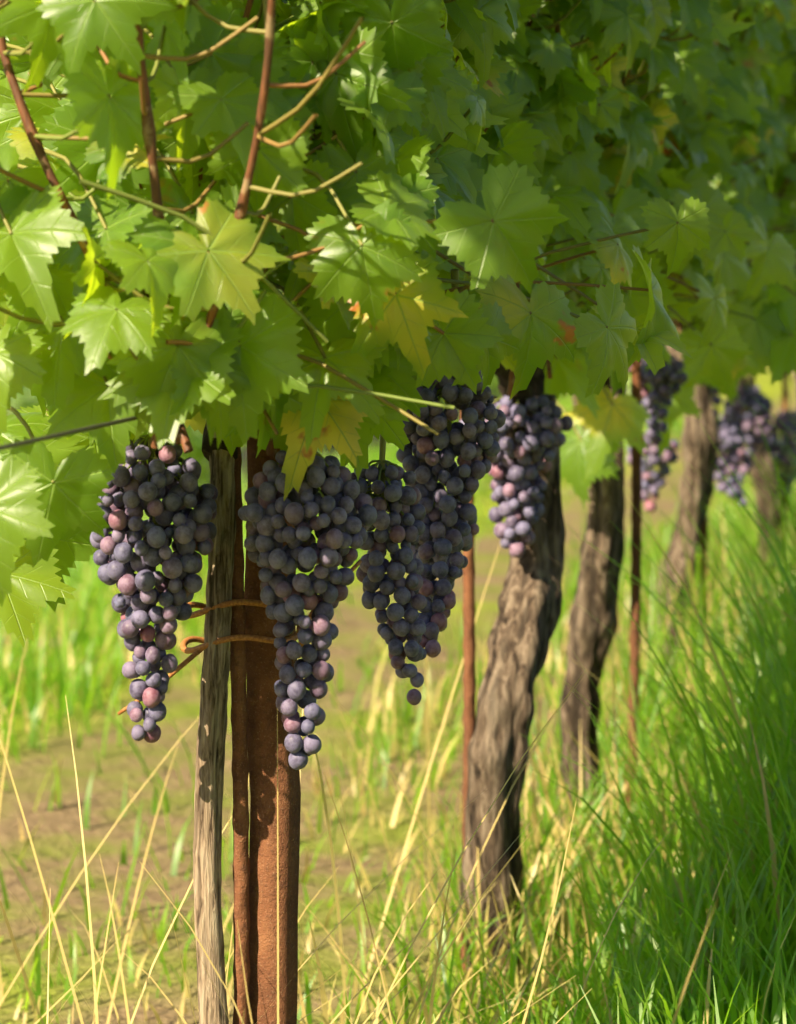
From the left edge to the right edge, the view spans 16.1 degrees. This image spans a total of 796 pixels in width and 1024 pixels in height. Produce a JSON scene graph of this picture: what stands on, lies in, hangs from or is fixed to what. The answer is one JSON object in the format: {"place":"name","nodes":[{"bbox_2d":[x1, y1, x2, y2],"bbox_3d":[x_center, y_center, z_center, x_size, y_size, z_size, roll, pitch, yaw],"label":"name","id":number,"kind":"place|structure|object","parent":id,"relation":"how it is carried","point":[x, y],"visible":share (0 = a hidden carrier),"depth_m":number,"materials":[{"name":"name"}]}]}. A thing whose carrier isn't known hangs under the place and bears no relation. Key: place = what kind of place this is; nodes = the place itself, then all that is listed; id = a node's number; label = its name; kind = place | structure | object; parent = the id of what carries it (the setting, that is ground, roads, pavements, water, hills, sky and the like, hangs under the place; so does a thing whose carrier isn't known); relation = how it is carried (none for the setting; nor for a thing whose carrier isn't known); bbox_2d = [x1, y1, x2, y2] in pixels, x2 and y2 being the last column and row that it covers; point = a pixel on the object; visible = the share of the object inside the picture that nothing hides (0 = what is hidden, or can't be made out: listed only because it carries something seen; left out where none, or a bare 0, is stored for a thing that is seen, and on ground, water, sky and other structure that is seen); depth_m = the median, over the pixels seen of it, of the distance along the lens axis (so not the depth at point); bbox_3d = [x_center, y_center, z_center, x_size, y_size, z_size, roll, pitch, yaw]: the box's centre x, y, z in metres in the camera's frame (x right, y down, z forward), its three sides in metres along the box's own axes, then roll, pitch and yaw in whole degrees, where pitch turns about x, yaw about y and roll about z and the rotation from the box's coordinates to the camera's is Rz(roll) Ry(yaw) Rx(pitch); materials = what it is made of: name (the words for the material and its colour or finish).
{"place":"outdoors","nodes":[
{"label":"outdoors","id":0,"kind":"place"},
{"bbox_2d":[6,394,393,519],"bbox_3d":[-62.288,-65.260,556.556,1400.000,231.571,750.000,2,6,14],"label":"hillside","id":1,"kind":"structure","parent":0,"point":[243,477],"depth_m":367.79,"materials":[{"name":"green plant"}]},
{"bbox_2d":[10,389,568,485],"bbox_3d":[2.910,-2.862,49.745,1.762,3.172,66.102,2,6,14],"label":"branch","id":2,"kind":"object","parent":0,"point":[205,475],"depth_m":30.04,"materials":[{"name":"plant"}]},
{"bbox_2d":[6,332,679,518],"bbox_3d":[2.346,-2.544,37.988,1.546,3.196,53.127,2,6,14],"label":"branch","id":3,"kind":"object","parent":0,"point":[196,443],"depth_m":22.23,"materials":[{"name":"plant"}]},
{"bbox_2d":[190,396,570,483],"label":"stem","id":4,"kind":"object","parent":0,"point":[243,472],"depth_m":43.22,"materials":[{"name":"green plant"}]},
{"bbox_2d":[0,0,795,647],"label":"vine","id":5,"kind":"object","parent":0,"point":[408,88],"depth_m":1.82,"materials":[{"name":"green plant"}]},
{"bbox_2d":[0,0,795,455],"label":"vine shoots","id":6,"kind":"object","parent":5,"relation":"attached to","point":[240,212],"visible":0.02,"depth_m":1.71,"materials":[{"name":"brown plant"}]},
{"bbox_2d":[90,354,795,769],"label":"grape clusters","id":7,"kind":"object","parent":5,"relation":"hanging from","point":[428,536],"visible":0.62,"depth_m":1.96,"materials":[{"name":"purple food"}]},
{"bbox_2d":[0,366,795,1023],"bbox_3d":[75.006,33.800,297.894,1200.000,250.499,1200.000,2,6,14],"label":"ground","id":8,"kind":"structure","parent":0,"point":[110,782],"depth_m":3.62,"materials":[{"name":"brown soil"}]},
{"bbox_2d":[193,422,235,1023],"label":"wooden stake","id":9,"kind":"object","parent":8,"relation":"on","point":[208,796],"visible":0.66,"depth_m":2.01,"materials":[{"name":"brown weathered wood"}]},
{"bbox_2d":[230,447,249,1023],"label":"rebar post","id":10,"kind":"object","parent":8,"relation":"on","point":[240,771],"visible":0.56,"depth_m":2.02,"materials":[{"name":"brown metal"}]},
{"bbox_2d":[244,430,300,1023],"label":"steel post","id":11,"kind":"object","parent":8,"relation":"on","point":[262,676],"visible":0.41,"depth_m":2.03,"materials":[{"name":"brown metal"}]},
{"bbox_2d":[0,416,136,449],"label":"trellis wires","id":12,"kind":"object","parent":11,"relation":"attached to","point":[59,434],"visible":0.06,"depth_m":1.63,"materials":[{"name":"grey"}]},
{"bbox_2d":[117,559,361,714],"bbox_3d":[-0.113,0.088,2.022,0.182,0.102,0.066,-1,6,-11],"label":"willow tie","id":13,"kind":"object","parent":11,"relation":"attached to","point":[195,651],"visible":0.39,"depth_m":1.99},
{"bbox_2d":[0,387,795,1023],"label":"grass","id":14,"kind":"structure","parent":8,"relation":"on","point":[688,917],"depth_m":2.86,"materials":[{"name":"green plant"}]},
{"bbox_2d":[460,388,475,971],"bbox_3d":[0.066,-0.108,2.791,0.024,1.350,0.017,2,6,14],"label":"rebar stake","id":15,"kind":"object","parent":8,"relation":"on","point":[469,650],"visible":0.33,"depth_m":2.81,"materials":[{"name":"brown metal"}]},
{"bbox_2d":[460,394,565,975],"bbox_3d":[0.106,0.239,2.825,0.109,0.710,0.131,2,6,14],"label":"vine trunk","id":16,"kind":"object","parent":8,"relation":"on","point":[529,602],"visible":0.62,"depth_m":2.79,"materials":[{"name":"brown plant"}]},
{"bbox_2d":[558,376,625,848],"bbox_3d":[0.231,0.181,3.356,0.085,0.712,0.091,2,6,14],"label":"vine trunk","id":17,"kind":"object","parent":8,"relation":"on","point":[590,636],"visible":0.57,"depth_m":3.34,"materials":[{"name":"brown plant"}]},
{"bbox_2d":[625,360,641,839],"bbox_3d":[0.279,-0.163,3.325,0.023,1.350,0.030,2,6,14],"label":"rebar stake","id":18,"kind":"object","parent":8,"relation":"on","point":[636,477],"visible":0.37,"depth_m":3.35,"materials":[{"name":"brown metal"}]},
{"bbox_2d":[653,344,718,715],"bbox_3d":[0.419,0.109,4.085,0.090,0.722,0.112,2,6,14],"label":"vine trunk","id":19,"kind":"object","parent":8,"relation":"on","point":[700,452],"visible":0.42,"depth_m":4.06,"materials":[{"name":"brown plant"}]},
{"bbox_2d":[699,511,707,648],"bbox_3d":[0.434,-0.232,4.077,0.041,1.350,0.015,-2,7,-17],"label":"rebar stake","id":20,"kind":"object","parent":8,"relation":"on","point":[704,532],"visible":0.12,"depth_m":4.11,"materials":[{"name":"brown metal"}]},
{"bbox_2d":[735,373,785,591],"bbox_3d":[0.626,0.020,4.900,0.144,0.719,0.086,-6,8,-41],"label":"vine trunk","id":21,"kind":"object","parent":8,"relation":"on","point":[764,454],"visible":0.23,"depth_m":4.87,"materials":[{"name":"brown plant"}]},
{"bbox_2d":[781,372,788,589],"bbox_3d":[0.671,-0.322,4.900,0.020,1.350,0.019,-3,7,-26],"label":"rebar stake","id":22,"kind":"object","parent":8,"relation":"on","point":[784,401],"visible":0.17,"depth_m":4.91,"materials":[{"name":"brown metal"}]},
{"bbox_2d":[792,370,795,387],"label":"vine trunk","id":23,"kind":"object","parent":8,"relation":"on","point":[794,376],"visible":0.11,"depth_m":5.71,"materials":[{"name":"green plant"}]},
{"bbox_2d":[201,316,695,460],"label":"vine arms","id":24,"kind":"object","parent":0,"point":[535,387],"visible":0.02,"depth_m":2.76}
]}

